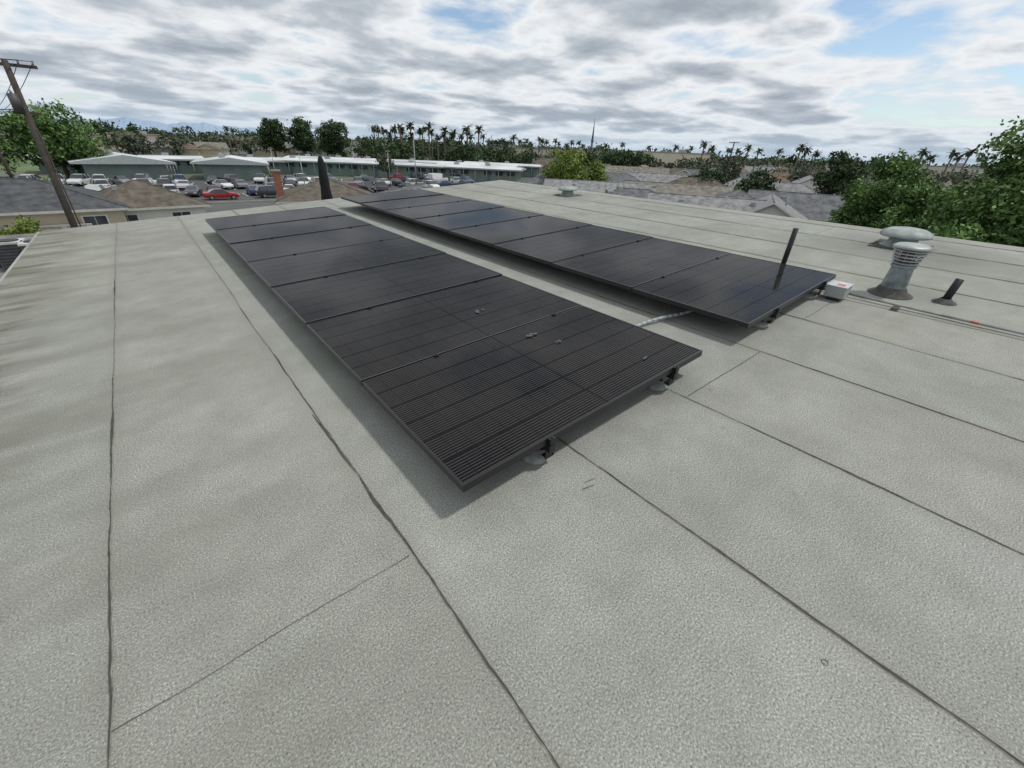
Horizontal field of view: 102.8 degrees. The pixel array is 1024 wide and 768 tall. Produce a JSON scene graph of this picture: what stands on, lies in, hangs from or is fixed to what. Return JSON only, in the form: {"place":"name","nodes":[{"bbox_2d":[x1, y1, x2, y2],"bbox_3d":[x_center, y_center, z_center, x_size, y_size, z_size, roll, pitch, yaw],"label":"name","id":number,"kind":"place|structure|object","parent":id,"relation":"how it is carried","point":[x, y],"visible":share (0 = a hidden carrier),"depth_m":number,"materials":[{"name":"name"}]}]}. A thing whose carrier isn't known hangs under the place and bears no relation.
{"place":"outdoors","nodes":[
{"label":"outdoors","id":0,"kind":"place"},
{"bbox_2d":[0,155,40,171],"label":"grass field","id":1,"kind":"structure","parent":0,"point":[26,167],"depth_m":96.92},
{"bbox_2d":[54,116,291,138],"bbox_3d":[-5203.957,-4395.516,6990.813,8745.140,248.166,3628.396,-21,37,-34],"label":"hills","id":2,"kind":"structure","parent":0,"point":[124,121],"depth_m":7293.60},
{"bbox_2d":[205,200,278,212],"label":"street","id":3,"kind":"structure","parent":0,"point":[220,208],"depth_m":55.59,"materials":[{"name":"asphalt"}]},
{"bbox_2d":[271,170,372,204],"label":"bungalow house","id":4,"kind":"structure","parent":0,"point":[307,192],"depth_m":44.76,"materials":[{"name":"brown"}]},
{"bbox_2d":[376,185,426,192],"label":"bungalow house","id":5,"kind":"structure","parent":0,"point":[411,187],"depth_m":52.79,"materials":[{"name":"grey"}]},
{"bbox_2d":[0,135,877,205],"bbox_3d":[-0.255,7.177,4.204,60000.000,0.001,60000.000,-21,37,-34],"label":"ground","id":6,"kind":"structure","parent":0,"point":[200,176],"depth_m":106.92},
{"bbox_2d":[0,233,35,277],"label":"flat building","id":7,"kind":"structure","parent":6,"relation":"on","point":[26,237],"depth_m":20.57,"materials":[{"name":"paint"}]},
{"bbox_2d":[0,238,25,270],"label":"air conditioner","id":8,"kind":"object","parent":7,"relation":"on","point":[10,250],"visible":0.68,"depth_m":15.40,"materials":[{"name":"black metal"}]},
{"bbox_2d":[3,223,92,230],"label":"garden wall","id":9,"kind":"structure","parent":6,"relation":"on","point":[54,227],"depth_m":31.23,"materials":[{"name":"concrete"}]},
{"bbox_2d":[26,154,77,173],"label":"school building","id":10,"kind":"structure","parent":6,"relation":"on","point":[43,170],"depth_m":84.51,"materials":[{"name":"green paint"}]},
{"bbox_2d":[0,98,112,178],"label":"broadleaf tree","id":11,"kind":"object","parent":6,"relation":"on","point":[63,140],"visible":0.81,"depth_m":71.43,"materials":[{"name":"green plant"}]},
{"bbox_2d":[0,176,129,230],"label":"stucco house","id":12,"kind":"structure","parent":6,"relation":"on","point":[32,198],"depth_m":31.71,"materials":[{"name":"grey"}]},
{"bbox_2d":[67,150,175,181],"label":"school building","id":13,"kind":"structure","parent":6,"relation":"on","point":[112,164],"depth_m":76.02,"materials":[{"name":"green glass"}]},
{"bbox_2d":[98,178,210,221],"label":"detached garage","id":14,"kind":"structure","parent":6,"relation":"on","point":[142,200],"depth_m":36.74,"materials":[{"name":"brown"}]},
{"bbox_2d":[138,153,203,173],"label":"school building","id":15,"kind":"structure","parent":6,"relation":"on","point":[182,165],"depth_m":97.34,"materials":[{"name":"white glass"}]},
{"bbox_2d":[0,127,378,156],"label":"distant trees","id":16,"kind":"object","parent":6,"relation":"on","point":[128,141],"visible":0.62,"depth_m":171.70,"materials":[{"name":"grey plant"}]},
{"bbox_2d":[189,154,269,179],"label":"school building","id":17,"kind":"structure","parent":6,"relation":"on","point":[243,168],"depth_m":86.89,"materials":[{"name":"green glass"}]},
{"bbox_2d":[67,179,477,203],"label":"parking lot","id":18,"kind":"structure","parent":6,"relation":"on","point":[242,192],"depth_m":68.79,"materials":[{"name":"asphalt"}]},
{"bbox_2d":[0,135,25,176],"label":"broadleaf tree","id":19,"kind":"object","parent":18,"relation":"on","point":[4,144],"visible":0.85,"depth_m":66.78,"materials":[{"name":"green plant"}]},
{"bbox_2d":[66,174,91,185],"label":"parked suv","id":20,"kind":"object","parent":18,"relation":"on","point":[81,179],"visible":0.88,"depth_m":68.40,"materials":[{"name":"paint"}]},
{"bbox_2d":[87,179,110,187],"bbox_3d":[-64.564,-31.119,63.874,4.555,1.728,2.160,21,35,28],"label":"parked suv","id":21,"kind":"object","parent":18,"relation":"on","point":[104,183],"visible":0.43,"depth_m":62.84,"materials":[{"name":"paint"}]},
{"bbox_2d":[183,186,202,196],"bbox_3d":[-49.023,-29.674,62.835,2.160,1.430,4.560,-11,33,-22],"label":"parked car","id":22,"kind":"object","parent":18,"relation":"on","point":[193,191],"visible":0.91,"depth_m":61.81,"materials":[{"name":"paint"}]},
{"bbox_2d":[202,188,239,199],"bbox_3d":[-43.333,-28.283,60.855,4.560,1.430,2.160,-21,37,-34],"label":"parked car","id":23,"kind":"object","parent":18,"relation":"on","point":[212,194],"visible":1,"depth_m":60.12,"materials":[{"name":"paint"}]},
{"bbox_2d":[212,179,233,188],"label":"parked car","id":24,"kind":"object","parent":18,"relation":"on","point":[222,184],"visible":0.91,"depth_m":72.42,"materials":[{"name":"paint"}]},
{"bbox_2d":[254,185,276,197],"bbox_3d":[-38.233,-30.663,65.055,4.555,1.728,2.160,-23,39,-37],"label":"parked suv","id":25,"kind":"object","parent":18,"relation":"on","point":[264,191],"visible":0.62,"depth_m":63.94,"materials":[{"name":"paint"}]},
{"bbox_2d":[358,181,376,191],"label":"parked pickup truck","id":26,"kind":"object","parent":18,"relation":"on","point":[366,185],"visible":0.84,"depth_m":77.14,"materials":[{"name":"paint"}]},
{"bbox_2d":[374,152,398,179],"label":"broadleaf tree","id":27,"kind":"object","parent":18,"relation":"on","point":[382,162],"visible":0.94,"depth_m":94.95,"materials":[{"name":"green plant"}]},
{"bbox_2d":[246,155,299,173],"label":"school building","id":28,"kind":"structure","parent":6,"relation":"on","point":[281,166],"depth_m":106.48,"materials":[{"name":"green paint"}]},
{"bbox_2d":[254,117,292,156],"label":"broadleaf tree","id":29,"kind":"object","parent":6,"relation":"on","point":[271,135],"visible":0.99,"depth_m":173.56,"materials":[{"name":"green plant"}]},
{"bbox_2d":[285,116,317,154],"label":"broadleaf tree","id":30,"kind":"object","parent":6,"relation":"on","point":[302,139],"visible":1,"depth_m":177.77,"materials":[{"name":"green plant"}]},
{"bbox_2d":[263,155,364,175],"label":"school building","id":31,"kind":"structure","parent":6,"relation":"on","point":[336,167],"depth_m":109.05,"materials":[{"name":"green paint"}]},
{"bbox_2d":[313,119,349,156],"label":"broadleaf tree","id":32,"kind":"object","parent":6,"relation":"on","point":[329,136],"visible":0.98,"depth_m":181.90,"materials":[{"name":"green plant"}]},
{"bbox_2d":[74,125,592,156],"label":"distant trees","id":33,"kind":"object","parent":6,"relation":"on","point":[175,129],"visible":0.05,"depth_m":295.82,"materials":[{"name":"green plant"}]},
{"bbox_2d":[284,154,397,161],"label":"school building","id":34,"kind":"structure","parent":6,"relation":"on","point":[367,158],"depth_m":125.35,"materials":[{"name":"white glass"}]},
{"bbox_2d":[351,159,446,177],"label":"school building","id":35,"kind":"structure","parent":6,"relation":"on","point":[403,169],"depth_m":109.57,"materials":[{"name":"green paint"}]},
{"bbox_2d":[340,134,545,163],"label":"distant trees","id":36,"kind":"object","parent":6,"relation":"on","point":[396,149],"visible":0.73,"depth_m":147.80,"materials":[{"name":"green plant"}]},
{"bbox_2d":[440,162,525,181],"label":"school building","id":37,"kind":"structure","parent":6,"relation":"on","point":[485,173],"depth_m":109.28,"materials":[{"name":"white glass"}]},
{"bbox_2d":[0,118,996,176],"bbox_3d":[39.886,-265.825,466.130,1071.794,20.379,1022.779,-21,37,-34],"label":"distant trees","id":38,"kind":"object","parent":6,"relation":"on","point":[109,128],"visible":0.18,"depth_m":275.72,"materials":[{"name":"green plant"}]},
{"bbox_2d":[0,133,1008,199],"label":"distant houses","id":39,"kind":"structure","parent":6,"relation":"on","point":[215,149],"depth_m":179.57,"materials":[{"name":"beige"}]},
{"bbox_2d":[522,173,564,184],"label":"suburban house","id":40,"kind":"structure","parent":6,"relation":"on","point":[538,180],"depth_m":76.52,"materials":[{"name":"grey"}]},
{"bbox_2d":[540,145,591,180],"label":"broadleaf tree","id":41,"kind":"object","parent":6,"relation":"on","point":[566,166],"visible":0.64,"depth_m":74.18,"materials":[{"name":"green plant"}]},
{"bbox_2d":[533,148,600,158],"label":"commercial building","id":42,"kind":"structure","parent":6,"relation":"on","point":[543,152],"depth_m":243.14,"materials":[{"name":"concrete"}]},
{"bbox_2d":[577,150,596,170],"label":"broadleaf tree","id":43,"kind":"object","parent":6,"relation":"on","point":[589,156],"visible":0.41,"depth_m":136.98,"materials":[{"name":"green plant"}]},
{"bbox_2d":[580,159,610,180],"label":"broadleaf tree","id":44,"kind":"object","parent":6,"relation":"on","point":[596,167],"visible":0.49,"depth_m":77.58,"materials":[{"name":"green plant"}]},
{"bbox_2d":[543,178,650,192],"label":"suburban house","id":45,"kind":"structure","parent":6,"relation":"on","point":[595,186],"depth_m":57.64,"materials":[{"name":"grey"}]},
{"bbox_2d":[599,149,622,165],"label":"broadleaf tree","id":46,"kind":"object","parent":6,"relation":"on","point":[610,158],"visible":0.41,"depth_m":118.57,"materials":[{"name":"green plant"}]},
{"bbox_2d":[590,172,639,181],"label":"suburban house","id":47,"kind":"structure","parent":6,"relation":"on","point":[618,177],"depth_m":78.80,"materials":[{"name":"grey"}]},
{"bbox_2d":[613,148,645,165],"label":"broadleaf tree","id":48,"kind":"object","parent":6,"relation":"on","point":[627,156],"visible":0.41,"depth_m":117.59,"materials":[{"name":"green plant"}]},
{"bbox_2d":[606,188,654,198],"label":"suburban house","id":49,"kind":"structure","parent":6,"relation":"on","point":[637,192],"depth_m":48.47,"materials":[{"name":"grey"}]},
{"bbox_2d":[604,165,669,173],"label":"suburban house","id":50,"kind":"structure","parent":6,"relation":"on","point":[612,168],"depth_m":103.39,"materials":[{"name":"beige"}]},
{"bbox_2d":[630,150,656,166],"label":"broadleaf tree","id":51,"kind":"object","parent":6,"relation":"on","point":[644,160],"visible":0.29,"depth_m":121.44,"materials":[{"name":"green plant"}]},
{"bbox_2d":[617,171,693,182],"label":"suburban house","id":52,"kind":"structure","parent":6,"relation":"on","point":[656,177],"depth_m":80.79,"materials":[{"name":"grey"}]},
{"bbox_2d":[633,149,711,167],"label":"commercial building","id":53,"kind":"structure","parent":6,"relation":"on","point":[668,157],"depth_m":169.67,"materials":[{"name":"concrete"}]},
{"bbox_2d":[625,180,733,195],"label":"suburban house","id":54,"kind":"structure","parent":6,"relation":"on","point":[689,189],"depth_m":58.04,"materials":[{"name":"beige"}]},
{"bbox_2d":[668,177,725,185],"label":"suburban house","id":55,"kind":"structure","parent":6,"relation":"on","point":[691,180],"depth_m":72.37,"materials":[{"name":"brown"}]},
{"bbox_2d":[647,192,766,210],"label":"suburban house","id":56,"kind":"structure","parent":6,"relation":"on","point":[738,204],"depth_m":42.96,"materials":[{"name":"grey"}]},
{"bbox_2d":[688,167,728,185],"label":"broadleaf tree","id":57,"kind":"object","parent":6,"relation":"on","point":[705,173],"visible":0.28,"depth_m":73.09,"materials":[{"name":"green plant"}]},
{"bbox_2d":[686,169,749,182],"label":"suburban house","id":58,"kind":"structure","parent":6,"relation":"on","point":[741,174],"depth_m":95.50,"materials":[{"name":"grey"}]},
{"bbox_2d":[713,158,745,180],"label":"broadleaf tree","id":59,"kind":"object","parent":6,"relation":"on","point":[737,168],"visible":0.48,"depth_m":94.01,"materials":[{"name":"green plant"}]},
{"bbox_2d":[716,188,755,198],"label":"suburban house","id":60,"kind":"structure","parent":6,"relation":"on","point":[739,193],"depth_m":50.27,"materials":[{"name":"grey"}]},
{"bbox_2d":[735,167,780,192],"bbox_3d":[39.015,-30.531,65.165,7.128,7.186,6.458,-8,32,-18],"label":"broadleaf tree","id":61,"kind":"object","parent":6,"relation":"on","point":[747,184],"visible":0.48,"depth_m":64.15,"materials":[{"name":"green plant"}]},
{"bbox_2d":[745,193,806,218],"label":"suburban house","id":62,"kind":"structure","parent":6,"relation":"on","point":[773,204],"depth_m":38.66,"materials":[{"name":"grey"}]},
{"bbox_2d":[544,145,1022,193],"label":"distant trees","id":63,"kind":"object","parent":6,"relation":"on","point":[955,178],"visible":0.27,"depth_m":128.85,"materials":[{"name":"green plant"}]},
{"bbox_2d":[767,182,816,193],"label":"suburban house","id":64,"kind":"structure","parent":6,"relation":"on","point":[793,187],"depth_m":68.18,"materials":[{"name":"grey"}]},
{"bbox_2d":[747,189,856,222],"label":"suburban house","id":65,"kind":"structure","parent":6,"relation":"on","point":[814,206],"depth_m":48.83,"materials":[{"name":"grey"}]},
{"bbox_2d":[792,175,821,188],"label":"suburban house","id":66,"kind":"structure","parent":6,"relation":"on","point":[806,181],"depth_m":86.44,"materials":[{"name":"grey"}]},
{"bbox_2d":[810,149,860,194],"bbox_3d":[46.086,-28.444,59.401,5.459,9.871,6.087,19,34,26],"label":"broadleaf tree","id":67,"kind":"object","parent":6,"relation":"on","point":[831,181],"visible":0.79,"depth_m":57.65,"materials":[{"name":"green plant"}]},
{"bbox_2d":[827,175,872,224],"bbox_3d":[28.284,-13.261,34.177,4.200,7.507,3.762,-21,37,-34],"label":"broadleaf tree","id":68,"kind":"object","parent":6,"relation":"on","point":[836,216],"visible":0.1,"depth_m":33.59,"materials":[{"name":"green plant"}]},
{"bbox_2d":[843,153,871,195],"bbox_3d":[49.873,-29.140,61.225,5.238,9.535,5.289,-21,37,-34],"label":"tree","id":69,"kind":"object","parent":6,"relation":"on","point":[863,165],"visible":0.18,"depth_m":58.94,"materials":[{"name":"green plant"}]},
{"bbox_2d":[833,147,938,227],"bbox_3d":[27.292,-12.447,30.813,5.328,9.390,5.107,-21,37,-34],"label":"broadleaf tree","id":70,"kind":"object","parent":6,"relation":"on","point":[870,202],"visible":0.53,"depth_m":29.48,"materials":[{"name":"green plant"}]},
{"bbox_2d":[873,181,941,228],"bbox_3d":[27.025,-10.028,28.372,4.569,7.628,4.557,13,32,17],"label":"broadleaf tree","id":71,"kind":"object","parent":6,"relation":"on","point":[912,199],"visible":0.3,"depth_m":27.00,"materials":[{"name":"green plant"}]},
{"bbox_2d":[884,181,980,230],"bbox_3d":[25.497,-8.059,24.796,5.436,7.684,5.440,-21,37,-34],"label":"broadleaf tree","id":72,"kind":"object","parent":6,"relation":"on","point":[936,198],"visible":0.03,"depth_m":23.99,"materials":[{"name":"green plant"}]},
{"bbox_2d":[918,163,989,177],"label":"commercial building","id":73,"kind":"structure","parent":6,"relation":"on","point":[958,167],"depth_m":161.71,"materials":[{"name":"concrete"}]},
{"bbox_2d":[924,217,998,242],"bbox_3d":[19.467,-4.410,19.209,3.919,6.511,3.949,-21,37,-34],"label":"broadleaf tree","id":74,"kind":"object","parent":6,"relation":"on","point":[963,234],"visible":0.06,"depth_m":17.69,"materials":[{"name":"green plant"}]},
{"bbox_2d":[913,115,1023,246],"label":"broadleaf tree","id":75,"kind":"object","parent":6,"relation":"on","point":[979,205],"visible":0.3,"depth_m":19.29,"materials":[{"name":"green plant"}]},
{"bbox_2d":[972,180,1023,246],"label":"broadleaf tree","id":76,"kind":"object","parent":6,"relation":"on","point":[1017,233],"visible":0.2,"depth_m":17.74,"materials":[{"name":"green plant"}]},
{"bbox_2d":[436,160,520,167],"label":"roof","id":77,"kind":"structure","parent":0,"point":[480,164],"depth_m":124.80,"materials":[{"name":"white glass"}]},
{"bbox_2d":[463,160,542,177],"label":"school building","id":78,"kind":"structure","parent":0,"point":[531,170],"depth_m":135.57,"materials":[{"name":"white paint"}]},
{"bbox_2d":[0,180,1023,767],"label":"flat roofed building","id":79,"kind":"structure","parent":0,"point":[246,520],"depth_m":1.57,"materials":[{"name":"paint"}]},
{"bbox_2d":[318,156,332,199],"bbox_3d":[-4.768,-4.482,10.685,0.498,2.590,0.498,-21,37,-34],"label":"closed patio umbrella","id":80,"kind":"object","parent":79,"relation":"on","point":[326,193],"visible":0.64,"depth_m":10.24,"materials":[{"name":"black fabric"}]},
{"bbox_2d":[253,216,679,464],"bbox_3d":[-1.634,-1.283,4.357,1.110,0.211,6.926,-24,39,-32],"label":"solar mounting rack","id":81,"kind":"object","parent":79,"relation":"on","point":[542,455],"visible":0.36,"depth_m":1.92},
{"bbox_2d":[205,206,345,230],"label":"solar panel","id":82,"kind":"object","parent":81,"relation":"on","point":[215,224],"visible":0.88,"depth_m":6.14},
{"bbox_2d":[216,215,370,245],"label":"solar panel","id":83,"kind":"object","parent":81,"relation":"on","point":[228,236],"visible":0.84,"depth_m":5.49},
{"bbox_2d":[229,224,403,263],"bbox_3d":[-2.321,-1.716,4.927,1.740,0.035,0.978,-24,39,-32],"label":"solar panel","id":84,"kind":"object","parent":81,"relation":"on","point":[250,251],"visible":0.88,"depth_m":4.83,"materials":[{"name":"glass"}]},
{"bbox_2d":[247,237,445,288],"bbox_3d":[-1.698,-1.312,4.280,1.740,0.037,0.978,-24,39,-32],"label":"solar panel","id":85,"kind":"object","parent":81,"relation":"on","point":[280,271],"visible":0.88,"depth_m":4.17,"materials":[{"name":"glass"}]},
{"bbox_2d":[271,253,501,327],"bbox_3d":[-1.074,-0.904,3.636,1.740,0.036,0.978,-24,39,-32],"label":"solar panel","id":86,"kind":"object","parent":81,"relation":"on","point":[313,300],"visible":0.91,"depth_m":3.51,"materials":[{"name":"glass"}]},
{"bbox_2d":[306,275,581,385],"bbox_3d":[-0.450,-0.497,2.993,1.740,0.036,0.978,-24,39,-32],"label":"solar panel","id":87,"kind":"object","parent":81,"relation":"on","point":[360,346],"visible":0.88,"depth_m":2.85,"materials":[{"name":"glass"}]},
{"bbox_2d":[362,305,702,492],"bbox_3d":[0.176,-0.092,2.348,1.740,0.035,0.978,-24,39,-32],"label":"solar panel","id":88,"kind":"object","parent":81,"relation":"on","point":[467,417],"visible":1,"depth_m":2.16,"materials":[{"name":"glass"}]},
{"bbox_2d":[554,186,579,196],"bbox_3d":[1.285,-4.460,9.423,0.475,0.196,0.475,-24,39,-32],"label":"roof vent","id":89,"kind":"object","parent":79,"relation":"on","point":[567,191],"visible":1,"depth_m":9.32,"materials":[{"name":"metal"}]},
{"bbox_2d":[409,206,827,327],"bbox_3d":[-0.115,-2.294,5.958,1.110,0.210,7.911,-24,39,-32],"label":"solar mounting rack","id":90,"kind":"object","parent":79,"relation":"on","point":[761,324],"visible":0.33,"depth_m":3.20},
{"bbox_2d":[341,189,442,204],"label":"solar panel","id":91,"kind":"object","parent":90,"relation":"on","point":[360,199],"visible":0.91,"depth_m":8.03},
{"bbox_2d":[361,194,470,211],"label":"solar panel","id":92,"kind":"object","parent":90,"relation":"on","point":[382,206],"visible":0.89,"depth_m":7.40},
{"bbox_2d":[384,200,503,220],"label":"solar panel","id":93,"kind":"object","parent":90,"relation":"on","point":[415,212],"visible":0.89,"depth_m":6.75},
{"bbox_2d":[413,207,543,231],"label":"solar panel","id":94,"kind":"object","parent":90,"relation":"on","point":[446,223],"visible":0.92,"depth_m":6.10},
{"bbox_2d":[448,215,591,246],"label":"solar panel","id":95,"kind":"object","parent":90,"relation":"on","point":[490,234],"visible":0.94,"depth_m":5.45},
{"bbox_2d":[493,225,652,264],"bbox_3d":[0.759,-1.710,4.919,1.740,0.037,0.978,-24,39,-32],"label":"solar panel","id":96,"kind":"object","parent":90,"relation":"on","point":[549,248],"visible":0.91,"depth_m":4.80,"materials":[{"name":"glass"}]},
{"bbox_2d":[551,237,730,290],"bbox_3d":[1.381,-1.302,4.272,1.740,0.035,0.978,-24,39,-32],"label":"solar panel","id":97,"kind":"object","parent":90,"relation":"on","point":[629,266],"visible":0.91,"depth_m":4.14,"materials":[{"name":"glass"}]},
{"bbox_2d":[632,253,836,327],"bbox_3d":[2.005,-0.897,3.627,1.740,0.036,0.978,-24,39,-32],"label":"solar panel","id":98,"kind":"object","parent":90,"relation":"on","point":[742,291],"visible":1,"depth_m":3.48,"materials":[{"name":"glass"}]},
{"bbox_2d":[636,310,692,326],"bbox_3d":[1.171,-0.516,3.218,1.306,0.150,0.119,-17,35,-30],"label":"flexible conduit","id":99,"kind":"object","parent":79,"relation":"on","point":[663,317],"visible":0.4,"depth_m":3.25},
{"bbox_2d":[781,228,798,263],"bbox_3d":[2.784,-1.329,4.140,0.240,0.473,0.240,-24,39,-32],"label":"plumbing vent pipe","id":100,"kind":"object","parent":79,"relation":"on","point":[789,245],"visible":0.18,"depth_m":4.09,"materials":[{"name":"black plastic"}]},
{"bbox_2d":[823,280,853,301],"bbox_3d":[2.879,-0.856,3.705,0.180,0.135,0.281,-24,39,-32],"label":"junction box","id":101,"kind":"object","parent":79,"relation":"on","point":[836,290],"visible":0.81,"depth_m":3.62,"materials":[{"name":"white paint"}]},
{"bbox_2d":[867,242,933,299],"bbox_3d":[3.506,-1.031,3.677,0.340,0.448,0.340,-24,39,-32],"label":"louvred vent pipe","id":102,"kind":"object","parent":79,"relation":"on","point":[897,278],"visible":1,"depth_m":3.64,"materials":[{"name":"metal"}]},
{"bbox_2d":[868,226,933,249],"bbox_3d":[5.023,-1.878,5.227,0.560,0.231,0.560,-24,39,-32],"label":"roof vent","id":103,"kind":"object","parent":79,"relation":"on","point":[895,234],"visible":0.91,"depth_m":5.13,"materials":[{"name":"metal"}]},
{"bbox_2d":[848,293,1023,334],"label":"electrical conduit","id":104,"kind":"object","parent":79,"relation":"on","point":[895,307],"visible":0.99,"depth_m":3.29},
{"bbox_2d":[932,278,964,305],"bbox_3d":[3.809,-0.810,3.549,0.170,0.210,0.170,-24,39,-32],"label":"plumbing vent pipe","id":105,"kind":"object","parent":79,"relation":"on","point":[946,298],"visible":1,"depth_m":3.55,"materials":[{"name":"black plastic"}]},
{"bbox_2d":[0,0,1023,167],"label":"sky","id":106,"kind":"structure","parent":0,"point":[868,78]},
{"label":"driveway","id":107,"kind":"structure","parent":0,"visible":0},
{"bbox_2d":[0,214,44,234],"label":"bush","id":108,"kind":"object","parent":107,"relation":"on","point":[25,226],"visible":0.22,"depth_m":25.88,"materials":[{"name":"green plant"}]},
{"bbox_2d":[0,59,81,227],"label":"utility pole","id":109,"kind":"object","parent":107,"relation":"on","point":[17,101],"visible":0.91,"depth_m":18.69,"materials":[{"name":"brown wood"}]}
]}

